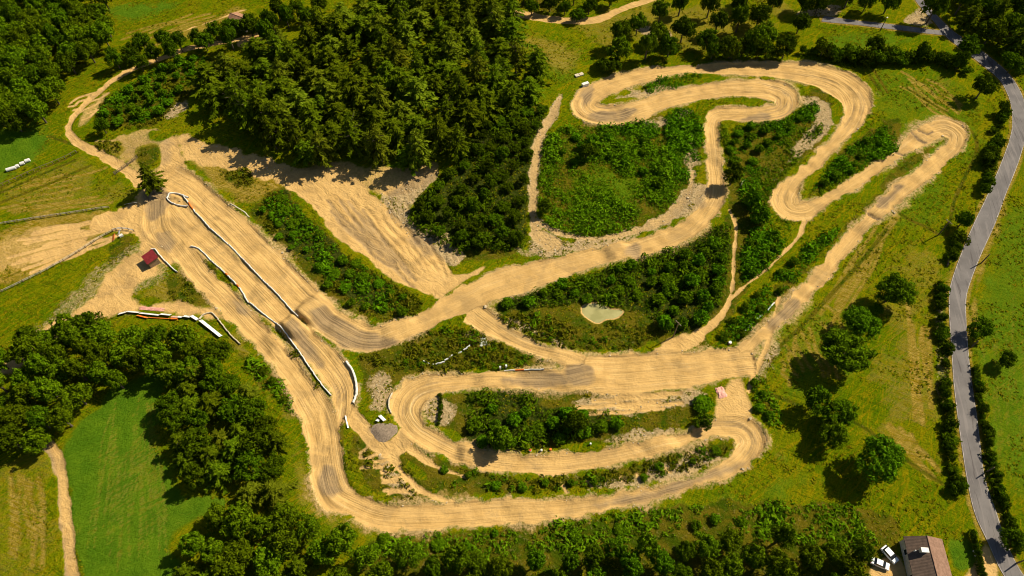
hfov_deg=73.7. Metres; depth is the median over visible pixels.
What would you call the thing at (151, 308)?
ground sheet
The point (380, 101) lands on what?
conifer tree
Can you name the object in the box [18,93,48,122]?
broadleaf tree
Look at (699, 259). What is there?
shrub
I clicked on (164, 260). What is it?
track barrier
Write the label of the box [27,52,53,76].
broadleaf tree
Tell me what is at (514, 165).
shrub
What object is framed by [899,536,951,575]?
house
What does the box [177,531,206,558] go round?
broadleaf tree
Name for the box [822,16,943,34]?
side road
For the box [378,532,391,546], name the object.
shrub
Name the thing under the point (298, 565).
broadleaf tree
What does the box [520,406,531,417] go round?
shrub
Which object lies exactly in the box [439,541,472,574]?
broadleaf tree
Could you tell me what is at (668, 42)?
broadleaf tree
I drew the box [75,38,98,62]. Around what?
broadleaf tree
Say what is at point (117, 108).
shrub
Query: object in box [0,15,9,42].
broadleaf tree
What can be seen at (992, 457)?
hedge shrub
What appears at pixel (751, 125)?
shrub
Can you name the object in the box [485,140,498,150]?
shrub
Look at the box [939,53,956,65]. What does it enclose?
hedge shrub
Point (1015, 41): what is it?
broadleaf tree
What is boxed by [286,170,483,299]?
sand bank
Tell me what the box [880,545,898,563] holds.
parked car
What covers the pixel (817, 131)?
fern thicket
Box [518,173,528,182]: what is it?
shrub
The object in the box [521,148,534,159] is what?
shrub
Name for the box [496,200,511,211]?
shrub
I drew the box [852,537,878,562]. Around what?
broadleaf tree
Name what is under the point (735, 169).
broadleaf tree
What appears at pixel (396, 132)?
conifer tree
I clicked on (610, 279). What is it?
shrub
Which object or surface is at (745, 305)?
shrub
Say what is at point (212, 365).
broadleaf tree
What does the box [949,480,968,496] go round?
hedge shrub
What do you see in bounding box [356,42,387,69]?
conifer tree
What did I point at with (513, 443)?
shrub
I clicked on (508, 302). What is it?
shrub
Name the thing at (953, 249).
hedge shrub
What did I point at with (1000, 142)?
hedge shrub
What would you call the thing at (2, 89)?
broadleaf tree
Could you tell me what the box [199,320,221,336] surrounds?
advert board
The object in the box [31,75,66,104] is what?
broadleaf tree
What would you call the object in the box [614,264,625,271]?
shrub
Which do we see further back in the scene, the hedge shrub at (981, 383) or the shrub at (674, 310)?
the shrub at (674, 310)
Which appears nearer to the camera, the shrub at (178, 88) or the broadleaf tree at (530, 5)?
the shrub at (178, 88)
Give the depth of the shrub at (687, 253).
209.89 m
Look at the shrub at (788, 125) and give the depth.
242.37 m
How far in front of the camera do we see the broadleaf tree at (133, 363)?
182.72 m
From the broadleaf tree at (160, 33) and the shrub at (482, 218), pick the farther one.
the broadleaf tree at (160, 33)
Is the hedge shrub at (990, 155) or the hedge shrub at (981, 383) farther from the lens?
the hedge shrub at (990, 155)
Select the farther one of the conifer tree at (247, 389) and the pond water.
the pond water
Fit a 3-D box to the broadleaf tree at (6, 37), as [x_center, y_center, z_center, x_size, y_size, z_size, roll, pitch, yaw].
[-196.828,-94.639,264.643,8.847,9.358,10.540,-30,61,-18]
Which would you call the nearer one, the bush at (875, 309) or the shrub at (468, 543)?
the shrub at (468, 543)
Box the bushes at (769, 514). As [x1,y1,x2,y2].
[243,355,877,568]
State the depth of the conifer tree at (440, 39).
256.02 m
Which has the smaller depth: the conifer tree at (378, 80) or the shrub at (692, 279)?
the shrub at (692, 279)
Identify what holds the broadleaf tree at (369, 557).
on the ground at (906, 414)
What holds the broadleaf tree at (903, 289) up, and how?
on the ground at (906, 414)
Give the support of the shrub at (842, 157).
on the ground at (906, 414)
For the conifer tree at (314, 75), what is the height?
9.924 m
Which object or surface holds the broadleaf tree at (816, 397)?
on the ground at (906, 414)
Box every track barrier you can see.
[152,248,177,272]
[166,192,188,206]
[183,194,298,317]
[190,246,248,303]
[198,312,240,344]
[250,302,330,395]
[345,360,357,402]
[388,392,392,412]
[504,368,543,370]
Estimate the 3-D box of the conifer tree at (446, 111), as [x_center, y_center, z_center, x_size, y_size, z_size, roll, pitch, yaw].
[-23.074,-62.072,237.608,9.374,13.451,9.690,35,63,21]
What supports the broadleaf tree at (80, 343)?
on the ground at (906, 414)
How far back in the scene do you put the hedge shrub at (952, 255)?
210.03 m
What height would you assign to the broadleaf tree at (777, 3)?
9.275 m
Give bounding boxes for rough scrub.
[95,58,727,499]
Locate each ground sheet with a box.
[139,306,164,310]
[715,386,726,398]
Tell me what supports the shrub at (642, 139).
on the ground at (906, 414)
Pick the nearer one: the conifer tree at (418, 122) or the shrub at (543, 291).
the shrub at (543, 291)
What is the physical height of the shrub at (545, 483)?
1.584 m
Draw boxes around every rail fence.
[0,206,108,223]
[0,229,112,291]
[113,155,137,174]
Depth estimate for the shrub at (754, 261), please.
209.97 m
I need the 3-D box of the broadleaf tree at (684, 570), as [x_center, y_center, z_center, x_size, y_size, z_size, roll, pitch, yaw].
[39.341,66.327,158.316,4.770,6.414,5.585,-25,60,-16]
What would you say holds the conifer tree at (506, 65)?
on the ground at (906, 414)
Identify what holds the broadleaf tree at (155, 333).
on the ground at (906, 414)
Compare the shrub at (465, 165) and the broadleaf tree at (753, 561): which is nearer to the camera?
the broadleaf tree at (753, 561)
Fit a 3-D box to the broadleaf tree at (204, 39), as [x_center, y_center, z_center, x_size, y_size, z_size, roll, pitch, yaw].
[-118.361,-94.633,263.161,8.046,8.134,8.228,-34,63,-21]
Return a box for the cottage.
[228,12,246,31]
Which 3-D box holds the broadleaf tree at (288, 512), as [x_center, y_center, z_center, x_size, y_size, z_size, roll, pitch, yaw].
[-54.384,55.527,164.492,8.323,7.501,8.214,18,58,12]
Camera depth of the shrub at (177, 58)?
260.70 m
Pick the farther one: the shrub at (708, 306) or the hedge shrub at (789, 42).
the hedge shrub at (789, 42)
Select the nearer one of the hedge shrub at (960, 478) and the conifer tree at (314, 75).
the hedge shrub at (960, 478)
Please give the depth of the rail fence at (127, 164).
233.72 m
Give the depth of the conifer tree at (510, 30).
260.92 m
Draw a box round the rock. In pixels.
[480,336,487,345]
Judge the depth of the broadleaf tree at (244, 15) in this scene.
266.51 m
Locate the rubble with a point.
(541, 251)
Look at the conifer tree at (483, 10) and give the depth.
270.96 m
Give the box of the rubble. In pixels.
[161,5,967,531]
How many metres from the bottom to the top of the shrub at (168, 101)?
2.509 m
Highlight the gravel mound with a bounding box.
[371,423,397,441]
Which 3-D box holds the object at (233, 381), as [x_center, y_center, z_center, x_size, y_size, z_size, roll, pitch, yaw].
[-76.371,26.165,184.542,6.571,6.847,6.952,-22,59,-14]
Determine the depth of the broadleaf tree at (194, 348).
186.58 m
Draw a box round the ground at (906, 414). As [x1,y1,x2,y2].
[0,0,1023,575]
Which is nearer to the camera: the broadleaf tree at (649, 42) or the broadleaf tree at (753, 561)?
the broadleaf tree at (753, 561)
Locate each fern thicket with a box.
[536,123,682,237]
[719,122,885,207]
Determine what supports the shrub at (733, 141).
on the ground at (906, 414)
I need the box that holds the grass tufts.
[0,0,1023,575]
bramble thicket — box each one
[95,56,401,313]
[402,311,713,490]
[407,102,546,254]
[465,221,732,451]
[597,71,899,348]
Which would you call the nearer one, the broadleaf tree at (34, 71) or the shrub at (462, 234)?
the shrub at (462, 234)
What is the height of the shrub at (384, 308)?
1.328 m
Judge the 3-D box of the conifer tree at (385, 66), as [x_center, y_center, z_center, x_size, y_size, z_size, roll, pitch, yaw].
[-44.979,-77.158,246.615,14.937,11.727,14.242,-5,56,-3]
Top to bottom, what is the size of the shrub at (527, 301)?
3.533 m
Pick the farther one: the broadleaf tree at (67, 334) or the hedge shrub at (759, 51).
the hedge shrub at (759, 51)
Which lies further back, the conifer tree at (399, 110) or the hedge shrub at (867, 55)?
the hedge shrub at (867, 55)
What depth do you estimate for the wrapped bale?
232.85 m
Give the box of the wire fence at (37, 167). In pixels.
[0,150,76,184]
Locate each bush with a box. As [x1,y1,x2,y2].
[692,393,715,413]
[693,413,713,430]
[868,302,884,315]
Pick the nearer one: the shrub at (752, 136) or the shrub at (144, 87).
the shrub at (752, 136)
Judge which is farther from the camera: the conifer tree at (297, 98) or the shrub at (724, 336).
the conifer tree at (297, 98)
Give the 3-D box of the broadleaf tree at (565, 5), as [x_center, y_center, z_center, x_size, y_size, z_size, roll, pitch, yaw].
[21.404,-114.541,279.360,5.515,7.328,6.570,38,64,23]
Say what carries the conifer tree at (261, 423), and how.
on the ground at (906, 414)
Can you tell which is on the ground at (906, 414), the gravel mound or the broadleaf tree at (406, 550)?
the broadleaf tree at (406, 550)
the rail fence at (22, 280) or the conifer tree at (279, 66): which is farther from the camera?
the conifer tree at (279, 66)
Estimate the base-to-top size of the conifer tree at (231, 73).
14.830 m
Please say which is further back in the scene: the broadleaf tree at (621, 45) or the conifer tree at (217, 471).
the broadleaf tree at (621, 45)
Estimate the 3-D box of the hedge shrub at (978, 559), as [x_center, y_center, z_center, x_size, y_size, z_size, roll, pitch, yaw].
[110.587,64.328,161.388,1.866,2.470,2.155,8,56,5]
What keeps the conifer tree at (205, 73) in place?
on the ground at (906, 414)
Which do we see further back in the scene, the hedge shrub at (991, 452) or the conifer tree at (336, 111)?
the conifer tree at (336, 111)
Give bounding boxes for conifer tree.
[136,164,167,195]
[154,390,180,408]
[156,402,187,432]
[162,361,184,392]
[168,428,194,456]
[169,452,198,475]
[174,381,200,397]
[177,393,202,415]
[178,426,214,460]
[181,361,204,389]
[183,61,226,99]
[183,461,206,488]
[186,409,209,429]
[197,388,227,425]
[198,83,230,118]
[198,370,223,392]
[198,444,228,475]
[204,459,238,495]
[210,426,232,450]
[211,51,237,79]
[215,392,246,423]
[217,69,250,100]
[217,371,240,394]
[220,59,272,89]
[220,428,245,469]
[222,77,248,121]
[225,98,240,123]
[228,420,250,437]
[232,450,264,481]
[233,90,261,131]
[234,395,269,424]
[235,380,261,397]
[235,478,261,509]
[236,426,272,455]
[239,93,268,134]
[240,37,272,72]
[246,57,276,84]
[247,78,276,103]
[249,414,278,436]
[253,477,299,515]
[255,99,297,148]
[258,115,287,153]
[259,451,286,483]
[264,31,283,62]
[264,429,292,455]
[266,57,297,82]
[266,76,301,106]
[268,94,299,134]
[272,28,291,51]
[277,39,313,73]
[278,115,313,156]
[281,87,318,125]
[291,53,313,87]
[291,139,320,167]
[293,21,323,52]
[293,102,325,141]
[298,65,327,93]
[303,44,323,67]
[307,5,328,41]
[309,78,344,105]
[309,130,340,167]
[310,94,328,120]
[311,46,350,72]
[311,62,353,92]
[317,33,343,56]
[318,121,346,152]
[319,101,365,134]
[323,12,355,42]
[325,1,357,34]
[334,71,373,117]
[336,111,365,157]
[337,35,360,63]
[348,15,372,46]
[348,61,371,84]
[351,0,377,19]
[354,103,394,143]
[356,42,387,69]
[356,130,387,161]
[359,1,393,24]
[363,13,397,44]
[364,124,397,168]
[365,73,391,103]
[368,0,386,10]
[368,83,393,114]
[372,24,392,56]
[372,60,393,81]
[380,116,409,157]
[381,37,411,70]
[381,66,428,105]
[382,100,421,131]
[383,0,406,9]
[387,3,412,37]
[389,146,428,176]
[393,0,410,19]
[394,20,422,55]
[400,113,432,144]
[401,76,439,113]
[403,127,437,171]
[404,6,436,40]
[406,0,431,13]
[406,49,431,81]
[412,43,448,73]
[421,0,447,30]
[423,113,461,153]
[426,25,470,62]
[426,71,449,96]
[427,58,468,84]
[429,16,451,42]
[432,95,460,127]
[438,31,465,66]
[442,72,476,107]
[443,2,464,31]
[444,0,461,10]
[444,70,469,92]
[447,99,492,137]
[447,122,470,161]
[456,0,482,25]
[456,8,478,38]
[458,0,482,11]
[459,26,488,52]
[464,51,490,86]
[464,82,504,122]
[467,37,491,70]
[476,64,519,98]
[477,0,503,30]
[480,0,506,37]
[485,36,511,66]
[488,57,520,84]
[495,17,537,49]
[495,80,531,116]
[499,0,509,13]
[502,0,528,32]
[505,38,527,72]
[515,75,545,106]
[519,46,555,84]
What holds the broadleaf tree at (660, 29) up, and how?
on the ground at (906, 414)
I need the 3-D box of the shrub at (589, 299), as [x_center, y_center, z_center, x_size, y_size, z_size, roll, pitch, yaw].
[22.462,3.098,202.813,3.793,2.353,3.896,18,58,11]
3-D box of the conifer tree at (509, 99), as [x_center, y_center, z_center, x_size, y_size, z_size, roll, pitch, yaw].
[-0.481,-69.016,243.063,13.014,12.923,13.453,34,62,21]
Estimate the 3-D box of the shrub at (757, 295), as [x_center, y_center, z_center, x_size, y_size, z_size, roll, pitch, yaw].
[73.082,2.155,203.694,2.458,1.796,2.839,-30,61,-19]
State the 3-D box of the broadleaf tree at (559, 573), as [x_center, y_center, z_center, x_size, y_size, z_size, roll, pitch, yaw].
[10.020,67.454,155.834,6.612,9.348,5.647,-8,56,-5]
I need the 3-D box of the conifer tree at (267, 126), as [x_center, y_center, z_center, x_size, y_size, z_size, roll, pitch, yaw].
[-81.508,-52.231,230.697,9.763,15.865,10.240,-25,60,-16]
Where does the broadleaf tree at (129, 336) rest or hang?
on the ground at (906, 414)
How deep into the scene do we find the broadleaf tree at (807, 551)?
157.03 m
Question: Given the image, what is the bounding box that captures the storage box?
[581,81,588,86]
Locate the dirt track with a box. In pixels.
[142,61,969,530]
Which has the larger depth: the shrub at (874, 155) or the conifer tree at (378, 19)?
the conifer tree at (378, 19)
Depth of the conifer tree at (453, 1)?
272.65 m
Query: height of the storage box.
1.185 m
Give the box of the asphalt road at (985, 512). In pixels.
[915,0,1023,575]
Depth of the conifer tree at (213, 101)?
241.81 m
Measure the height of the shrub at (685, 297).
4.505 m
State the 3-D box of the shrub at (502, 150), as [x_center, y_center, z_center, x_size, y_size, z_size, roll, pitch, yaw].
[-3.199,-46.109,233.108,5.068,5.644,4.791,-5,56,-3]
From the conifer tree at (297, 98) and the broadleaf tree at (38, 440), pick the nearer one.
the broadleaf tree at (38, 440)
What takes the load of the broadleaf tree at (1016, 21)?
on the ground at (906, 414)
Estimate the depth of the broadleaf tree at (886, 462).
167.78 m
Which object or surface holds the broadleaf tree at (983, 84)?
on the ground at (906, 414)
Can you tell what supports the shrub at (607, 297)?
on the ground at (906, 414)
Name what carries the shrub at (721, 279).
on the ground at (906, 414)
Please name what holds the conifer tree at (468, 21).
on the ground at (906, 414)
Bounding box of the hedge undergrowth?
[802,54,1009,518]
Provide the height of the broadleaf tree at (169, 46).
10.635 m
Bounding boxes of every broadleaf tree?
[0,0,18,6]
[0,2,21,24]
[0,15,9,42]
[0,32,13,44]
[0,36,8,54]
[0,44,28,68]
[0,52,13,73]
[0,65,23,84]
[0,85,5,92]
[0,87,15,107]
[0,99,12,125]
[0,107,26,131]
[0,346,8,370]
[0,370,8,392]
[0,395,10,415]
[0,402,32,425]
[0,421,26,454]
[2,331,41,363]
[4,40,30,62]
[4,76,33,94]
[6,19,26,35]
[6,381,38,405]
[8,26,32,43]
[10,88,41,111]
[10,368,33,386]
[11,325,38,351]
[17,6,40,24]
[18,65,42,86]
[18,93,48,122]
[19,427,51,455]
[22,0,46,14]
[22,352,49,375]
[24,16,53,36]
[24,405,50,428]
[25,33,51,56]
[25,43,51,61]
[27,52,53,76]
[28,376,62,403]
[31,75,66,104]
[35,337,68,363]
[36,328,55,344]
[38,59,62,79]
[39,10,55,27]
[43,1,66,16]
[43,23,63,45]
[45,0,61,5]
[45,403,73,433]
[46,357,70,381]
[48,312,73,335]
[49,9,70,29]
[55,50,78,73]
[56,323,81,347]
[56,382,93,409]
[57,41,79,63]
[59,357,87,380]
[60,19,71,39]
[61,0,82,9]
[63,23,88,48]
[66,4,97,24]
[69,13,93,39]
[71,311,105,333]
[71,338,94,358]
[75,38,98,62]
[80,319,117,345]
[83,341,110,367]
[84,19,113,45]
[85,360,111,384]
[87,2,110,20]
[92,13,114,36]
[93,117,109,133]
[94,0,111,10]
[102,369,126,389]
[104,46,122,68]
[109,341,136,369]
[113,324,147,348]
[119,41,141,59]
[122,347,143,370]
[127,55,149,71]
[130,32,150,50]
[139,340,171,376]
[143,42,159,61]
[143,324,167,345]
[153,28,170,43]
[159,362,174,385]
[160,35,177,57]
[163,323,199,354]
[168,29,186,51]
[172,356,199,381]
[172,561,204,575]
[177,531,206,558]
[183,341,203,361]
[186,28,198,43]
[193,31,214,50]
[194,568,211,575]
[199,338,233,360]
[199,537,223,563]
[202,357,222,377]
[203,20,221,39]
[203,501,225,528]
[208,551,244,575]
[219,25,236,49]
[219,500,255,541]
[220,18,242,35]
[222,535,255,569]
[239,15,256,39]
[242,12,258,20]
[245,515,273,539]
[252,539,286,575]
[255,18,275,42]
[258,8,267,19]
[263,9,278,34]
[266,528,301,559]
[266,570,287,575]
[269,0,282,20]
[269,500,299,533]
[278,4,293,27]
[284,553,319,575]
[287,0,304,17]
[295,511,320,540]
[296,6,312,23]
[303,533,337,564]
[310,0,327,10]
[325,521,357,555]
[328,566,350,575]
[349,543,378,571]
[366,559,393,575]
[392,543,423,568]
[423,553,440,575]
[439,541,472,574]
[466,548,489,575]
[487,425,512,451]
[487,556,513,575]
[525,0,539,14]
[526,548,546,571]
[536,199,551,213]
[542,0,558,11]
[549,569,567,575]
[557,0,570,15]
[561,550,580,572]
[562,411,587,430]
[569,8,586,21]
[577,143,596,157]
[582,0,597,14]
[582,541,604,569]
[586,566,605,575]
[603,0,617,6]
[604,535,627,558]
[606,35,632,58]
[610,18,631,37]
[619,549,644,575]
[628,11,647,34]
[635,531,659,558]
[639,30,658,59]
[647,544,674,574]
[649,20,670,42]
[651,0,670,22]
[659,33,681,56]
[670,15,696,42]
[671,0,688,15]
[671,562,693,575]
[675,540,697,561]
[692,530,723,558]
[694,28,719,50]
[699,0,720,17]
[699,557,724,575]
[709,9,729,28]
[717,526,743,556]
[718,551,743,575]
[721,34,745,58]
[722,162,742,184]
[729,4,749,32]
[731,0,746,7]
[741,542,765,570]
[743,24,770,49]
[743,187,762,206]
[749,0,772,24]
[749,201,771,223]
[760,20,779,42]
[761,547,797,575]
[766,0,782,8]
[770,524,796,549]
[792,12,811,33]
[797,0,815,12]
[798,541,826,572]
[803,384,832,416]
[811,0,831,13]
[816,417,849,450]
[819,326,877,372]
[819,540,849,563]
[823,397,858,426]
[825,572,839,575]
[837,553,866,575]
[841,304,881,342]
[843,0,853,8]
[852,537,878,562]
[855,433,905,484]
[857,0,876,12]
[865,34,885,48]
[873,271,918,305]
[878,0,901,13]
[919,0,950,23]
[954,0,974,14]
[955,3,983,31]
[955,210,974,227]
[958,32,983,55]
[966,316,994,339]
[972,73,999,98]
[973,0,1004,12]
[976,15,1008,43]
[978,0,1013,20]
[993,27,1023,56]
[998,349,1017,369]
[998,527,1023,553]
[1001,51,1023,73]
[1003,12,1023,37]
[1005,0,1023,11]
[1015,5,1023,15]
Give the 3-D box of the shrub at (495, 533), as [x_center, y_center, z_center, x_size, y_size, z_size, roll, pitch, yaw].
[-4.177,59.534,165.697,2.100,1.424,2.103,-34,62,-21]
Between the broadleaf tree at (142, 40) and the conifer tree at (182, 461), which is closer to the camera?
the conifer tree at (182, 461)
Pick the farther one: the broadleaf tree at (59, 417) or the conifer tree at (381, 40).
the conifer tree at (381, 40)
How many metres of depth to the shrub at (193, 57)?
261.51 m
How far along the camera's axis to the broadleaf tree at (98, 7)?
273.17 m
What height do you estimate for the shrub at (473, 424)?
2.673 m
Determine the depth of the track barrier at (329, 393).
194.51 m
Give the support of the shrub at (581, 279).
on the ground at (906, 414)
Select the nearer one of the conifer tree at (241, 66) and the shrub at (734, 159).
the shrub at (734, 159)
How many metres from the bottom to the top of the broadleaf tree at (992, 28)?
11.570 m
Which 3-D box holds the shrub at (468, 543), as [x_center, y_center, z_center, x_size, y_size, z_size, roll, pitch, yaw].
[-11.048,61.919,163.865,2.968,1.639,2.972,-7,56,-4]
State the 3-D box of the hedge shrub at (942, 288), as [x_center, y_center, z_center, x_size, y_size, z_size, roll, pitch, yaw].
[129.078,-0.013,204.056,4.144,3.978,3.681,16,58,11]
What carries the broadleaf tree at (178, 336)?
on the ground at (906, 414)
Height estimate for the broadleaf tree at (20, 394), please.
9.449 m
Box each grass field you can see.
[0,127,56,180]
[64,376,230,575]
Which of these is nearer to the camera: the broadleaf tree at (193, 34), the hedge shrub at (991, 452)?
the hedge shrub at (991, 452)
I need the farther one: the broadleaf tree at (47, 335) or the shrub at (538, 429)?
the broadleaf tree at (47, 335)
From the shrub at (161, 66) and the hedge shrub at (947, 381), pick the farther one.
the shrub at (161, 66)
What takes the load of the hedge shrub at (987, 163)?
on the ground at (906, 414)
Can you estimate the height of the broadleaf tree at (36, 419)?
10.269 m
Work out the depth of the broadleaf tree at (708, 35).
263.43 m
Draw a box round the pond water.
[582,303,622,322]
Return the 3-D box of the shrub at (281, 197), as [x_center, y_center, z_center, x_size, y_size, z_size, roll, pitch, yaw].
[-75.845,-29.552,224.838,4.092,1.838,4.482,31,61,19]
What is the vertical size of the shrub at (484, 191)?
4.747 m
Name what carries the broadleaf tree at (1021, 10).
on the ground at (906, 414)
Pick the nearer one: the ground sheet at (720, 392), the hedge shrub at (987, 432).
the hedge shrub at (987, 432)
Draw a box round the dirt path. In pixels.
[1,0,807,575]
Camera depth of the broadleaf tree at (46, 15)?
268.12 m
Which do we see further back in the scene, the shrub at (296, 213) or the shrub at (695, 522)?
the shrub at (296, 213)
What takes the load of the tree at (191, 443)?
on the ground at (906, 414)
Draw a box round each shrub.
[99,109,110,116]
[111,116,123,126]
[114,104,122,112]
[116,96,124,102]
[123,85,133,93]
[125,101,136,111]
[129,107,145,117]
[130,93,138,99]
[137,83,150,92]
[138,74,148,83]
[142,90,154,96]
[146,95,154,104]
[151,104,165,114]
[153,82,160,89]
[157,63,166,69]
[157,71,165,80]
[159,88,166,94]
[163,98,172,105]
[167,61,177,69]
[171,71,179,78]
[173,53,182,62]
[174,84,183,93]
[185,61,194,66]
[189,54,197,61]
[257,366,267,375]
[259,206,265,212]
[268,376,276,385]
[274,221,281,227]
[274,232,282,239]
[275,193,287,202]
[278,206,290,214]
[279,396,287,402]
[287,218,299,228]
[288,230,297,238]
[293,211,300,217]
[301,217,311,225]
[303,232,310,238]
[313,262,321,269]
[315,229,324,236]
[322,280,332,287]
[327,268,340,277]
[337,254,348,264]
[339,282,350,293]
[344,269,355,277]
[346,298,355,305]
[350,258,361,267]
[357,272,369,282]
[357,286,365,293]
[360,302,369,309]
[373,278,385,288]
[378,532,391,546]
[381,306,388,311]
[387,288,394,294]
[396,306,408,316]
[399,294,406,299]
[414,197,424,208]
[421,210,434,221]
[431,194,446,207]
[431,537,445,552]
[432,180,445,189]
[432,225,446,236]
[440,465,448,473]
[441,206,454,217]
[442,167,455,176]
[450,194,465,206]
[454,183,468,194]
[454,229,469,242]
[455,219,466,229]
[459,161,469,169]
[462,540,471,551]
[464,471,470,478]
[466,221,483,237]
[466,418,482,433]
[467,173,481,181]
[467,198,480,211]
[471,143,485,155]
[471,232,488,247]
[475,212,487,224]
[475,434,488,448]
[477,129,487,142]
[479,187,489,199]
[480,119,492,130]
[480,158,494,171]
[484,173,499,188]
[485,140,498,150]
[486,403,497,412]
[488,213,504,227]
[488,419,500,430]
[491,480,501,489]
[491,529,498,537]
[494,116,505,126]
[494,224,509,237]
[495,146,509,158]
[496,131,510,142]
[496,169,509,181]
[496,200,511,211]
[501,297,514,308]
[503,181,513,191]
[506,412,523,426]
[506,437,517,447]
[508,160,519,169]
[508,208,522,223]
[508,230,523,243]
[509,142,521,151]
[510,116,523,125]
[512,195,526,204]
[516,122,531,133]
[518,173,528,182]
[518,482,527,491]
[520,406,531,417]
[521,106,534,116]
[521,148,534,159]
[521,431,533,441]
[522,94,535,106]
[522,137,531,147]
[522,295,535,307]
[530,120,543,130]
[531,421,546,436]
[536,103,548,113]
[537,287,548,296]
[542,479,549,486]
[545,414,559,429]
[553,288,562,297]
[553,432,565,444]
[555,277,566,288]
[558,147,566,155]
[559,407,573,419]
[567,479,574,485]
[569,529,581,542]
[570,132,581,140]
[570,158,579,166]
[570,288,580,296]
[574,276,587,286]
[577,409,589,418]
[577,426,591,438]
[581,293,592,303]
[587,134,598,143]
[589,280,597,288]
[589,477,596,484]
[593,419,608,432]
[594,57,611,71]
[603,132,612,139]
[603,293,612,301]
[605,274,615,283]
[606,56,621,71]
[606,151,613,157]
[608,415,624,429]
[612,285,625,295]
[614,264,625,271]
[614,523,628,535]
[615,140,627,150]
[621,157,630,165]
[623,275,635,285]
[624,259,637,270]
[632,289,643,299]
[638,166,648,174]
[639,147,648,154]
[639,473,648,481]
[640,136,650,144]
[645,275,656,286]
[647,267,656,274]
[651,176,665,188]
[651,292,666,306]
[654,461,663,470]
[655,165,664,175]
[656,314,674,330]
[659,273,675,286]
[662,282,677,297]
[664,261,674,272]
[669,305,679,315]
[676,316,688,328]
[677,290,693,303]
[680,248,692,259]
[680,259,695,274]
[683,273,700,285]
[689,458,695,464]
[691,252,705,266]
[691,518,701,529]
[692,309,710,325]
[693,266,708,279]
[696,289,710,301]
[699,247,712,256]
[701,300,713,311]
[706,42,719,58]
[706,236,723,249]
[708,281,721,295]
[710,513,720,524]
[711,263,725,275]
[711,445,721,455]
[712,276,726,287]
[715,40,730,57]
[716,253,727,260]
[719,330,729,341]
[725,146,735,152]
[728,316,736,323]
[729,40,740,58]
[729,156,741,163]
[730,138,739,144]
[733,130,743,136]
[735,329,747,338]
[737,515,748,526]
[740,37,750,56]
[741,301,750,312]
[743,140,750,147]
[744,43,755,57]
[745,120,755,130]
[745,257,756,265]
[746,132,756,140]
[746,267,756,275]
[747,156,758,165]
[748,239,759,248]
[750,378,759,386]
[753,291,760,298]
[754,144,764,152]
[754,403,763,412]
[755,48,765,58]
[756,304,767,312]
[760,42,776,58]
[760,124,770,132]
[760,251,771,262]
[763,138,772,145]
[765,411,774,419]
[769,229,780,239]
[769,243,778,251]
[773,34,798,58]
[774,132,782,139]
[777,287,783,292]
[783,121,794,129]
[789,256,799,265]
[795,114,803,120]
[799,45,808,52]
[808,47,815,53]
[815,36,835,56]
[818,177,829,186]
[823,46,839,56]
[830,170,842,179]
[831,47,844,61]
[838,156,846,162]
[841,43,862,60]
[848,167,855,172]
[851,160,858,166]
[856,46,877,66]
[856,153,864,159]
[861,136,872,143]
[871,48,889,61]
[872,151,879,158]
[877,140,885,147]
[880,45,897,62]
[887,44,903,62]
[895,50,908,65]
[903,50,914,64]
[910,50,924,61]
[917,41,934,61]
[933,330,948,340]
[934,51,949,64]
[934,292,949,301]
[935,299,949,310]
[935,322,945,327]
[935,326,951,337]
[936,312,948,321]
[937,283,950,292]
[938,384,949,393]
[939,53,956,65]
[939,359,950,367]
[939,391,950,398]
[940,377,952,387]
[941,399,954,409]
[941,432,958,444]
[942,415,959,431]
[943,401,956,410]
[944,341,955,351]
[945,250,960,262]
[945,444,954,450]
[946,350,952,355]
[946,409,955,416]
[947,463,957,472]
[948,246,961,253]
[948,455,956,462]
[949,230,970,246]
[949,465,958,474]
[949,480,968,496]
[950,239,961,246]
[951,50,970,68]
[952,474,966,483]
[960,66,973,73]
[967,529,977,535]
[972,373,981,378]
[973,380,985,385]
[973,392,982,399]
[974,385,986,392]
[974,551,982,555]
[974,562,984,567]
[976,555,984,561]
[976,566,985,572]
[977,402,990,413]
[978,419,988,425]
[979,158,994,166]
[979,177,990,183]
[979,182,992,193]
[981,173,995,186]
[981,425,996,437]
[982,423,992,429]
[983,149,1002,165]
[985,142,999,148]
[985,145,1001,154]
[986,438,994,446]
[986,450,996,456]
[988,454,997,460]
[989,459,998,466]
[990,126,999,133]
[990,137,1008,149]
[993,476,1002,482]
[994,132,1002,138]
[994,470,1004,476]
[994,483,1006,494]
[995,110,1012,119]
[997,494,1010,503]
[998,100,1012,112]
[998,116,1006,122]
[999,500,1011,509]
[1002,519,1019,528]
[1007,516,1016,524]
[1011,547,1022,554]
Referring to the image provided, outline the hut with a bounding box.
[141,249,160,267]
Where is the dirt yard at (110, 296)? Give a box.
[15,255,225,366]
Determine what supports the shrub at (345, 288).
on the ground at (906, 414)
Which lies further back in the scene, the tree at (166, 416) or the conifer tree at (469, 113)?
the conifer tree at (469, 113)
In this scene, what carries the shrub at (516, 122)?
on the ground at (906, 414)
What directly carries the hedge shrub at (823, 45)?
on the ground at (906, 414)
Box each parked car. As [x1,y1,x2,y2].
[870,558,889,570]
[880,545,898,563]
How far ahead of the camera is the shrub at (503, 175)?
228.31 m
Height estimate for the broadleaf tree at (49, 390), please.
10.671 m
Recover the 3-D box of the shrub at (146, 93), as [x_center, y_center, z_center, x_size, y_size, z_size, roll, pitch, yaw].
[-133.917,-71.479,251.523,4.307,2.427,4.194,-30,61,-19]
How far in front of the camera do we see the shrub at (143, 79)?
254.75 m
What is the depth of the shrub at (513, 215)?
217.93 m

